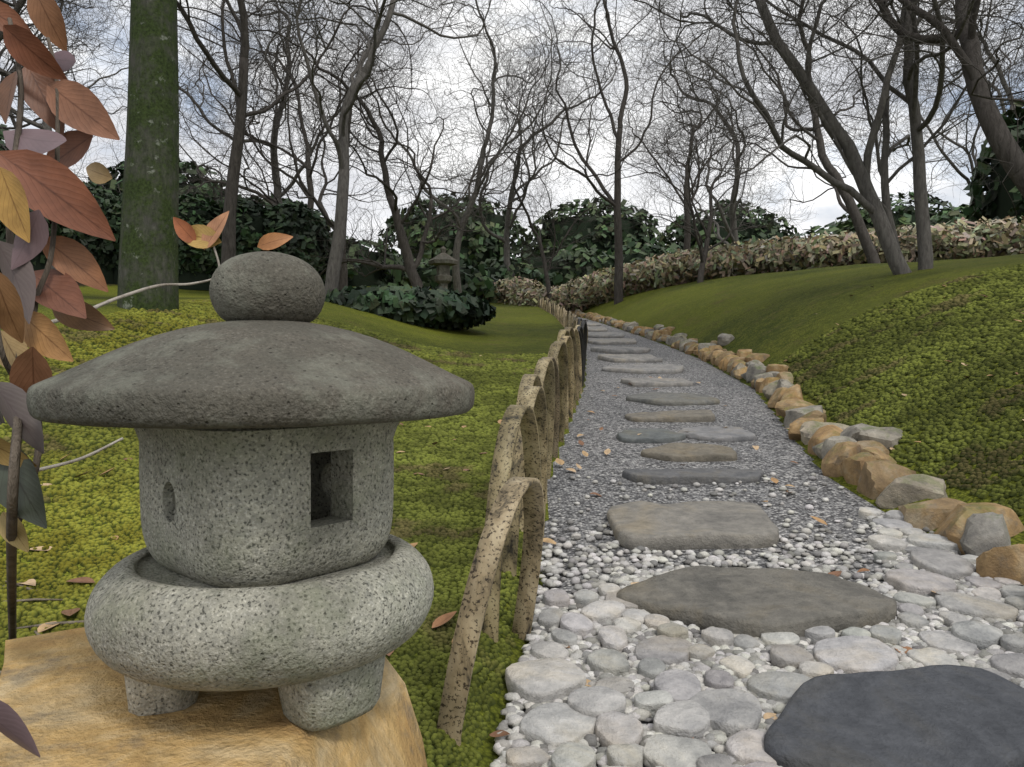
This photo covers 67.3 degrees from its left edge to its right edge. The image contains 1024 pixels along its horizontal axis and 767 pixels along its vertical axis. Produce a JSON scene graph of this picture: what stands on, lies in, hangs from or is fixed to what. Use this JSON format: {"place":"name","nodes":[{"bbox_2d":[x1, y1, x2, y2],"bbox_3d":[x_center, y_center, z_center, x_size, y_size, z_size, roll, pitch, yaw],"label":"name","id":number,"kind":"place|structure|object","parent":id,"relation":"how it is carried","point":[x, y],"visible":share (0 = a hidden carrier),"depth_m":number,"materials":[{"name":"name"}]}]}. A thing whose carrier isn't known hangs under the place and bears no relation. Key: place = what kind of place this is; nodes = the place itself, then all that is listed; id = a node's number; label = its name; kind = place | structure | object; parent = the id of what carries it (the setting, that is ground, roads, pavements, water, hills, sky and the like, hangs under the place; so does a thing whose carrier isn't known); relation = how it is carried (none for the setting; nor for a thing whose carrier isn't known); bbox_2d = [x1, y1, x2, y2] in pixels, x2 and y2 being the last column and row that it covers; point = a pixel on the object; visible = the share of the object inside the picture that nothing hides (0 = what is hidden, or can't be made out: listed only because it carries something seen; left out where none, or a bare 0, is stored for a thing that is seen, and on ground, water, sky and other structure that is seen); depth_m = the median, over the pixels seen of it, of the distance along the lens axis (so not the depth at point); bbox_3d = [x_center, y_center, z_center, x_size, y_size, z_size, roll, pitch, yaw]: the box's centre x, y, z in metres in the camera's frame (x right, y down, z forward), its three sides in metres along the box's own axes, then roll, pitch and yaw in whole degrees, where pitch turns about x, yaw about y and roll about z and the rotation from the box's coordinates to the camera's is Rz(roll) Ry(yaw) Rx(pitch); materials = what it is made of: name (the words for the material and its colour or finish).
{"place":"outdoors","nodes":[
{"label":"outdoors","id":0,"kind":"place"},
{"bbox_2d":[39,246,219,471],"bbox_3d":[-0.712,-0.079,1.376,0.212,0.412,0.466,0,1,0],"label":"bare twig shrub","id":1,"kind":"object","parent":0,"point":[101,304],"visible":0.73,"depth_m":1.43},
{"bbox_2d":[0,254,1023,766],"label":"ground","id":2,"kind":"structure","parent":0,"point":[776,316],"depth_m":9.56,"materials":[{"name":"plant"}]},
{"bbox_2d":[0,0,127,114],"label":"tree","id":3,"kind":"object","parent":2,"relation":"on","point":[18,5],"visible":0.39,"depth_m":10.55,"materials":[{"name":"brown plant"}]},
{"bbox_2d":[0,0,128,145],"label":"tree","id":4,"kind":"object","parent":2,"relation":"on","point":[21,12],"visible":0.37,"depth_m":12.45,"materials":[{"name":"brown plant"}]},
{"bbox_2d":[0,0,215,180],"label":"tree","id":5,"kind":"object","parent":2,"relation":"on","point":[39,118],"visible":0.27,"depth_m":17.46,"materials":[{"name":"grey plant"}]},
{"bbox_2d":[0,0,247,269],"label":"tree","id":6,"kind":"object","parent":2,"relation":"on","point":[46,126],"visible":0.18,"depth_m":17.66,"materials":[{"name":"grey plant"}]},
{"bbox_2d":[0,0,260,424],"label":"tree","id":7,"kind":"object","parent":2,"relation":"on","point":[1,419],"visible":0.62,"depth_m":7.62,"materials":[{"name":"brown plant"}]},
{"bbox_2d":[0,0,292,757],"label":"leafy branch","id":8,"kind":"object","parent":2,"relation":"on","point":[39,182],"depth_m":0.87,"materials":[{"name":"plant"}]},
{"bbox_2d":[0,182,331,290],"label":"hedge","id":9,"kind":"object","parent":2,"relation":"on","point":[294,211],"depth_m":16.50,"materials":[{"name":"plant"}]},
{"bbox_2d":[0,627,427,766],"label":"boulder","id":10,"kind":"object","parent":2,"relation":"on","point":[63,695],"visible":0.45,"depth_m":0.78,"materials":[{"name":"stone"}]},
{"bbox_2d":[26,251,474,731],"bbox_3d":[-0.268,0.095,0.851,0.452,0.479,0.453,1,2,40],"label":"stone lantern","id":11,"kind":"object","parent":10,"relation":"on","point":[264,418],"visible":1,"depth_m":0.72,"materials":[{"name":"stone"}]},
{"bbox_2d":[117,0,348,310],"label":"tree","id":12,"kind":"object","parent":2,"relation":"on","point":[148,250],"visible":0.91,"depth_m":6.76,"materials":[{"name":"green plant"}]},
{"bbox_2d":[51,0,434,212],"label":"tree","id":13,"kind":"object","parent":2,"relation":"on","point":[277,190],"visible":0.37,"depth_m":22.25,"materials":[{"name":"grey plant"}]},
{"bbox_2d":[45,0,499,263],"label":"thin tree","id":14,"kind":"object","parent":2,"relation":"on","point":[228,250],"visible":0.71,"depth_m":12.64,"materials":[{"name":"grey plant"}]},
{"bbox_2d":[98,0,477,208],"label":"tree","id":15,"kind":"object","parent":2,"relation":"on","point":[310,200],"visible":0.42,"depth_m":20.81,"materials":[{"name":"brown plant"}]},
{"bbox_2d":[119,2,458,290],"bbox_3d":[-4.806,-6.362,18.685,7.265,8.559,7.490,0,1,0],"label":"bare tree","id":16,"kind":"object","parent":2,"relation":"on","point":[343,282],"visible":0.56,"depth_m":17.80,"materials":[{"name":"grey plant"}]},
{"bbox_2d":[128,0,604,300],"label":"leaning tree","id":17,"kind":"object","parent":2,"relation":"on","point":[363,70],"visible":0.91,"depth_m":12.33,"materials":[{"name":"grey plant"}]},
{"bbox_2d":[206,0,545,287],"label":"bare tree","id":18,"kind":"object","parent":2,"relation":"on","point":[409,268],"visible":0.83,"depth_m":15.14,"materials":[{"name":"grey plant"}]},
{"bbox_2d":[325,283,495,330],"bbox_3d":[-1.897,-1.159,12.449,3.320,0.867,2.572,0,1,0],"label":"shrub","id":19,"kind":"object","parent":2,"relation":"on","point":[441,306],"visible":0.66,"depth_m":11.56,"materials":[{"name":"green plant"}]},
{"bbox_2d":[428,246,457,289],"bbox_3d":[-1.448,-2.188,16.206,0.640,1.420,0.554,0,1,0],"label":"stone lantern","id":20,"kind":"object","parent":2,"relation":"on","point":[443,261],"visible":0.76,"depth_m":16.08,"materials":[{"name":"stone"}]},
{"bbox_2d":[272,0,630,292],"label":"tree","id":21,"kind":"object","parent":2,"relation":"on","point":[456,254],"visible":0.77,"depth_m":20.71,"materials":[{"name":"grey plant"}]},
{"bbox_2d":[0,263,1023,766],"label":"moss tufts","id":22,"kind":"object","parent":2,"relation":"on","point":[494,379],"visible":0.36,"depth_m":3.33,"materials":[{"name":"plant"}]},
{"bbox_2d":[0,99,1023,302],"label":"evergreen","id":23,"kind":"object","parent":2,"relation":"on","point":[973,187],"depth_m":23.94,"materials":[{"name":"plant"}]},
{"bbox_2d":[437,295,587,746],"bbox_3d":[0.684,-1.154,14.166,0.901,3.163,25.704,0,1,2],"label":"fence","id":24,"kind":"object","parent":2,"relation":"on","point":[533,425],"visible":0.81,"depth_m":1.82,"materials":[{"name":"wood"}]},
{"bbox_2d":[20,285,1023,737],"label":"fallen leaves","id":25,"kind":"object","parent":2,"relation":"on","point":[442,619],"visible":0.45,"depth_m":2.22,"materials":[{"name":"brown plant"}]},
{"bbox_2d":[401,82,644,313],"bbox_3d":[0.625,-5.694,24.213,6.150,7.439,6.360,-1,2,-44],"label":"tree","id":26,"kind":"object","parent":2,"relation":"on","point":[543,261],"visible":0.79,"depth_m":24.08,"materials":[{"name":"brown plant"}]},
{"bbox_2d":[403,7,662,282],"bbox_3d":[0.759,-8.530,28.358,9.396,11.189,10.704,0,1,0],"label":"tree","id":27,"kind":"object","parent":2,"relation":"on","point":[507,263],"visible":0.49,"depth_m":27.40,"materials":[{"name":"grey plant"}]},
{"bbox_2d":[466,0,773,304],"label":"tree","id":28,"kind":"object","parent":2,"relation":"on","point":[618,270],"visible":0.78,"depth_m":20.49,"materials":[{"name":"grey plant"}]},
{"bbox_2d":[653,324,663,329],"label":"rock","id":29,"kind":"object","parent":2,"relation":"on","point":[657,326],"visible":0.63,"depth_m":13.29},
{"bbox_2d":[661,335,666,341],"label":"rock","id":30,"kind":"object","parent":2,"relation":"on","point":[663,337],"visible":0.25,"depth_m":11.66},
{"bbox_2d":[661,330,671,334],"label":"rock","id":31,"kind":"object","parent":2,"relation":"on","point":[664,332],"visible":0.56,"depth_m":12.35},
{"bbox_2d":[662,326,674,331],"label":"rock","id":32,"kind":"object","parent":2,"relation":"on","point":[669,328],"visible":0.48,"depth_m":12.50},
{"bbox_2d":[375,191,974,287],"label":"shrubs","id":33,"kind":"object","parent":2,"relation":"on","point":[651,246],"depth_m":38.63,"materials":[{"name":"plant"}]},
{"bbox_2d":[673,333,687,336],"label":"rock","id":34,"kind":"object","parent":2,"relation":"on","point":[684,334],"visible":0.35,"depth_m":11.39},
{"bbox_2d":[548,67,814,282],"bbox_3d":[4.206,-4.833,19.113,6.619,5.043,5.371,0,1,0],"label":"tree","id":35,"kind":"object","parent":2,"relation":"on","point":[703,252],"visible":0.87,"depth_m":18.69,"materials":[{"name":"grey plant"}]},
{"bbox_2d":[698,343,716,351],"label":"rock","id":36,"kind":"object","parent":2,"relation":"on","point":[703,345],"visible":0.27,"depth_m":9.27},
{"bbox_2d":[576,30,841,255],"bbox_3d":[5.670,-7.260,24.353,7.401,8.664,7.364,1,2,40],"label":"tree","id":37,"kind":"object","parent":2,"relation":"on","point":[687,240],"visible":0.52,"depth_m":23.70,"materials":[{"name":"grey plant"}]},
{"bbox_2d":[602,1,826,250],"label":"tree","id":38,"kind":"object","parent":2,"relation":"on","point":[733,236],"visible":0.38,"depth_m":29.04,"materials":[{"name":"grey plant"}]},
{"bbox_2d":[709,345,722,350],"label":"rock","id":39,"kind":"object","parent":2,"relation":"on","point":[712,347],"visible":0.38,"depth_m":9.20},
{"bbox_2d":[717,333,734,345],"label":"rock","id":40,"kind":"object","parent":2,"relation":"on","point":[724,339],"visible":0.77,"depth_m":9.31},
{"bbox_2d":[736,349,751,356],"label":"rock","id":41,"kind":"object","parent":2,"relation":"on","point":[743,352],"visible":0.52,"depth_m":8.06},
{"bbox_2d":[483,216,1023,311],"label":"hedge","id":42,"kind":"object","parent":2,"relation":"on","point":[992,238],"visible":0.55,"depth_m":18.73,"materials":[{"name":"beige plant"}]},
{"bbox_2d":[745,360,763,365],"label":"rock","id":43,"kind":"object","parent":2,"relation":"on","point":[755,361],"visible":0.39,"depth_m":7.32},
{"bbox_2d":[745,353,769,362],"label":"rock","id":44,"kind":"object","parent":2,"relation":"on","point":[761,357],"visible":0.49,"depth_m":7.49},
{"bbox_2d":[770,371,778,376],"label":"rock","id":45,"kind":"object","parent":2,"relation":"on","point":[774,373],"visible":0.23,"depth_m":6.42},
{"bbox_2d":[766,364,788,371],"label":"rock","id":46,"kind":"object","parent":2,"relation":"on","point":[777,367],"visible":0.45,"depth_m":6.57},
{"bbox_2d":[541,0,1023,274],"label":"tree","id":47,"kind":"object","parent":2,"relation":"on","point":[866,197],"visible":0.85,"depth_m":9.13,"materials":[{"name":"grey plant"}]},
{"bbox_2d":[596,0,973,263],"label":"tree","id":48,"kind":"object","parent":2,"relation":"on","point":[861,230],"visible":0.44,"depth_m":17.14,"materials":[{"name":"grey plant"}]},
{"bbox_2d":[776,371,793,383],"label":"rock","id":49,"kind":"object","parent":2,"relation":"on","point":[786,375],"visible":0.45,"depth_m":6.15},
{"bbox_2d":[574,0,1023,269],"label":"tree","id":50,"kind":"object","parent":2,"relation":"on","point":[922,216],"visible":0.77,"depth_m":9.06,"materials":[{"name":"grey plant"}]},
{"bbox_2d":[589,0,1023,196],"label":"tree","id":51,"kind":"object","parent":2,"relation":"on","point":[1001,140],"visible":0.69,"depth_m":7.68,"materials":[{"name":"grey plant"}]},
{"bbox_2d":[624,0,1023,260],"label":"tree","id":52,"kind":"object","parent":2,"relation":"on","point":[882,163],"visible":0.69,"depth_m":9.55,"materials":[{"name":"grey plant"}]},
{"bbox_2d":[808,425,842,455],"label":"rock","id":53,"kind":"object","parent":2,"relation":"on","point":[822,434],"visible":0.41,"depth_m":3.92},
{"bbox_2d":[840,423,875,436],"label":"rock","id":54,"kind":"object","parent":2,"relation":"on","point":[849,431],"visible":0.27,"depth_m":3.78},
{"bbox_2d":[856,440,889,454],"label":"rock","id":55,"kind":"object","parent":2,"relation":"on","point":[875,444],"visible":0.34,"depth_m":3.48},
{"bbox_2d":[851,427,902,449],"bbox_3d":[1.721,0.277,3.638,0.235,0.148,0.183,7,10,44],"label":"rock","id":56,"kind":"object","parent":2,"relation":"on","point":[887,437],"visible":0.48,"depth_m":3.57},
{"bbox_2d":[862,447,896,463],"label":"rock","id":57,"kind":"object","parent":2,"relation":"on","point":[877,453],"visible":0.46,"depth_m":3.35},
{"bbox_2d":[763,0,1023,221],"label":"tree","id":58,"kind":"object","parent":2,"relation":"on","point":[971,164],"visible":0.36,"depth_m":21.51,"materials":[{"name":"grey plant"}]},
{"bbox_2d":[784,0,1023,232],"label":"tree","id":59,"kind":"object","parent":2,"relation":"on","point":[1005,55],"visible":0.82,"depth_m":6.68,"materials":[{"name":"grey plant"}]},
{"bbox_2d":[0,0,1023,257],"label":"sky","id":60,"kind":"structure","parent":0,"point":[826,209],"materials":[{"name":"white"}]},
{"bbox_2d":[509,317,947,766],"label":"gravel path","id":61,"kind":"structure","parent":0,"point":[746,408],"depth_m":3.64,"materials":[{"name":"gravel"}]},
{"bbox_2d":[577,318,586,386],"bbox_3d":[0.681,-0.315,7.628,0.129,0.809,3.020,0,1,6],"label":"fence post","id":62,"kind":"object","parent":61,"relation":"on","point":[582,334],"visible":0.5,"depth_m":6.95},
{"bbox_2d":[624,321,638,330],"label":"rock","id":63,"kind":"object","parent":61,"relation":"on","point":[634,323],"visible":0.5,"depth_m":14.90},
{"bbox_2d":[634,328,641,334],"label":"rock","id":64,"kind":"object","parent":61,"relation":"on","point":[637,331],"visible":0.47,"depth_m":13.76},
{"bbox_2d":[633,326,644,333],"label":"rock","id":65,"kind":"object","parent":61,"relation":"on","point":[635,328],"visible":0.4,"depth_m":13.94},
{"bbox_2d":[640,327,654,335],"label":"rock","id":66,"kind":"object","parent":61,"relation":"on","point":[642,333],"visible":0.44,"depth_m":13.38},
{"bbox_2d":[647,331,653,338],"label":"rock","id":67,"kind":"object","parent":61,"relation":"on","point":[649,334],"visible":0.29,"depth_m":12.65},
{"bbox_2d":[652,330,662,338],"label":"rock","id":68,"kind":"object","parent":61,"relation":"on","point":[657,331],"visible":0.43,"depth_m":12.46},
{"bbox_2d":[669,336,678,344],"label":"rock","id":69,"kind":"object","parent":61,"relation":"on","point":[673,339],"visible":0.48,"depth_m":11.13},
{"bbox_2d":[674,340,679,348],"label":"rock","id":70,"kind":"object","parent":61,"relation":"on","point":[676,344],"visible":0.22,"depth_m":10.64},
{"bbox_2d":[679,339,697,351],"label":"rock","id":71,"kind":"object","parent":61,"relation":"on","point":[681,344],"visible":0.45,"depth_m":10.22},
{"bbox_2d":[684,342,695,351],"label":"rock","id":72,"kind":"object","parent":61,"relation":"on","point":[689,343],"visible":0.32,"depth_m":10.08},
{"bbox_2d":[685,343,698,354],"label":"rock","id":73,"kind":"object","parent":61,"relation":"on","point":[689,350],"visible":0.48,"depth_m":9.78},
{"bbox_2d":[699,347,710,360],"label":"rock","id":74,"kind":"object","parent":61,"relation":"on","point":[702,351],"visible":0.39,"depth_m":8.97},
{"bbox_2d":[703,350,711,361],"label":"rock","id":75,"kind":"object","parent":61,"relation":"on","point":[706,353],"visible":0.39,"depth_m":8.86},
{"bbox_2d":[710,349,723,364],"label":"rock","id":76,"kind":"object","parent":61,"relation":"on","point":[715,352],"visible":0.32,"depth_m":8.48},
{"bbox_2d":[713,351,733,363],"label":"rock","id":77,"kind":"object","parent":61,"relation":"on","point":[714,357],"visible":0.16,"depth_m":8.37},
{"bbox_2d":[715,351,735,365],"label":"rock","id":78,"kind":"object","parent":61,"relation":"on","point":[719,358],"visible":0.41,"depth_m":8.20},
{"bbox_2d":[722,357,733,370],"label":"rock","id":79,"kind":"object","parent":61,"relation":"on","point":[725,363],"visible":0.38,"depth_m":7.81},
{"bbox_2d":[718,354,738,368],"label":"rock","id":80,"kind":"object","parent":61,"relation":"on","point":[720,364],"visible":0.27,"depth_m":8.00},
{"bbox_2d":[727,357,745,371],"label":"rock","id":81,"kind":"object","parent":61,"relation":"on","point":[730,363],"visible":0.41,"depth_m":7.61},
{"bbox_2d":[729,359,746,374],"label":"rock","id":82,"kind":"object","parent":61,"relation":"on","point":[736,362],"visible":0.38,"depth_m":7.41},
{"bbox_2d":[731,363,745,376],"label":"rock","id":83,"kind":"object","parent":61,"relation":"on","point":[739,365],"visible":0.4,"depth_m":7.30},
{"bbox_2d":[733,366,747,379],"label":"rock","id":84,"kind":"object","parent":61,"relation":"on","point":[738,373],"visible":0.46,"depth_m":7.13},
{"bbox_2d":[746,362,765,382],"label":"rock","id":85,"kind":"object","parent":61,"relation":"on","point":[753,369],"visible":0.39,"depth_m":6.74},
{"bbox_2d":[755,378,763,391],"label":"rock","id":86,"kind":"object","parent":61,"relation":"on","point":[758,382],"visible":0.35,"depth_m":6.25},
{"bbox_2d":[754,372,772,386],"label":"rock","id":87,"kind":"object","parent":61,"relation":"on","point":[764,375],"visible":0.36,"depth_m":6.39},
{"bbox_2d":[505,507,1023,766],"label":"cobbles","id":88,"kind":"object","parent":61,"relation":"on","point":[681,707],"visible":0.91,"depth_m":1.68,"materials":[{"name":"stone"}]},
{"bbox_2d":[489,472,1023,766],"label":"pebbles","id":89,"kind":"object","parent":88,"relation":"on","point":[621,570],"visible":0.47,"depth_m":1.98,"materials":[{"name":"gravel"}]},
{"bbox_2d":[759,377,779,392],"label":"rock","id":90,"kind":"object","parent":61,"relation":"on","point":[766,381],"visible":0.38,"depth_m":6.14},
{"bbox_2d":[768,387,787,407],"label":"rock","id":91,"kind":"object","parent":61,"relation":"on","point":[775,397],"visible":0.3,"depth_m":5.35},
{"bbox_2d":[778,379,792,387],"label":"rock","id":92,"kind":"object","parent":61,"relation":"on","point":[784,383],"visible":0.21,"depth_m":5.58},
{"bbox_2d":[780,384,802,400],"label":"rock","id":93,"kind":"object","parent":61,"relation":"on","point":[794,391],"visible":0.36,"depth_m":5.19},
{"bbox_2d":[775,398,813,415],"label":"rock","id":94,"kind":"object","parent":61,"relation":"on","point":[792,402],"visible":0.4,"depth_m":5.07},
{"bbox_2d":[566,318,1023,766],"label":"stepping stones","id":95,"kind":"object","parent":61,"relation":"on","point":[945,716],"visible":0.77,"depth_m":1.91,"materials":[{"name":"stone"}]},
{"bbox_2d":[776,406,825,417],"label":"rock","id":96,"kind":"object","parent":61,"relation":"on","point":[781,411],"visible":0.27,"depth_m":4.82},
{"bbox_2d":[783,405,822,427],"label":"rock","id":97,"kind":"object","parent":61,"relation":"on","point":[792,415],"visible":0.48,"depth_m":4.61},
{"bbox_2d":[788,418,823,440],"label":"rock","id":98,"kind":"object","parent":61,"relation":"on","point":[794,431],"visible":0.4,"depth_m":4.26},
{"bbox_2d":[793,410,826,421],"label":"rock","id":99,"kind":"object","parent":61,"relation":"on","point":[815,414],"visible":0.35,"depth_m":4.40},
{"bbox_2d":[812,442,823,458],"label":"rock","id":100,"kind":"object","parent":61,"relation":"on","point":[817,448],"visible":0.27,"depth_m":3.76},
{"bbox_2d":[800,421,848,444],"bbox_3d":[1.734,0.281,4.145,0.361,0.140,0.141,2,6,-4],"label":"rock","id":101,"kind":"object","parent":61,"relation":"on","point":[808,429],"visible":0.29,"depth_m":4.14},
{"bbox_2d":[821,436,856,459],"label":"rock","id":102,"kind":"object","parent":61,"relation":"on","point":[829,443],"visible":0.29,"depth_m":3.58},
{"bbox_2d":[821,441,861,476],"bbox_3d":[1.505,0.364,3.488,0.182,0.204,0.162,-6,5,-39],"label":"rock","id":103,"kind":"object","parent":61,"relation":"on","point":[837,454],"visible":0.56,"depth_m":3.44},
{"bbox_2d":[841,452,875,485],"bbox_3d":[1.510,0.384,3.322,0.141,0.180,0.216,-9,6,18],"label":"rock","id":104,"kind":"object","parent":61,"relation":"on","point":[852,466],"visible":0.46,"depth_m":3.27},
{"bbox_2d":[856,460,915,499],"bbox_3d":[1.530,0.403,3.142,0.193,0.175,0.196,6,2,-3],"label":"rock","id":105,"kind":"object","parent":61,"relation":"on","point":[876,478],"visible":0.64,"depth_m":3.09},
{"bbox_2d":[875,474,947,508],"bbox_3d":[1.548,0.424,2.964,0.245,0.138,0.184,11,22,28],"label":"rock","id":106,"kind":"object","parent":61,"relation":"on","point":[902,490],"visible":0.67,"depth_m":2.91,"materials":[{"name":"stone"}]},
{"bbox_2d":[898,497,964,530],"bbox_3d":[1.510,0.468,2.738,0.231,0.114,0.194,0,1,20],"label":"rock","id":107,"kind":"object","parent":61,"relation":"on","point":[932,515],"visible":0.48,"depth_m":2.68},
{"bbox_2d":[933,502,1023,554],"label":"rock","id":108,"kind":"object","parent":61,"relation":"on","point":[951,527],"visible":0.46,"depth_m":2.45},
{"bbox_2d":[960,512,1010,555],"bbox_3d":[1.481,0.504,2.386,0.155,0.196,0.142,-8,2,9],"label":"rock","id":109,"kind":"object","parent":61,"relation":"on","point":[984,532],"visible":0.57,"depth_m":2.37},
{"bbox_2d":[976,544,1023,583],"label":"rock","id":110,"kind":"object","parent":61,"relation":"on","point":[1004,562],"visible":0.63,"depth_m":2.18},
{"bbox_2d":[762,379,801,398],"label":"rock","id":111,"kind":"object","parent":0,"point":[768,390],"visible":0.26,"depth_m":5.71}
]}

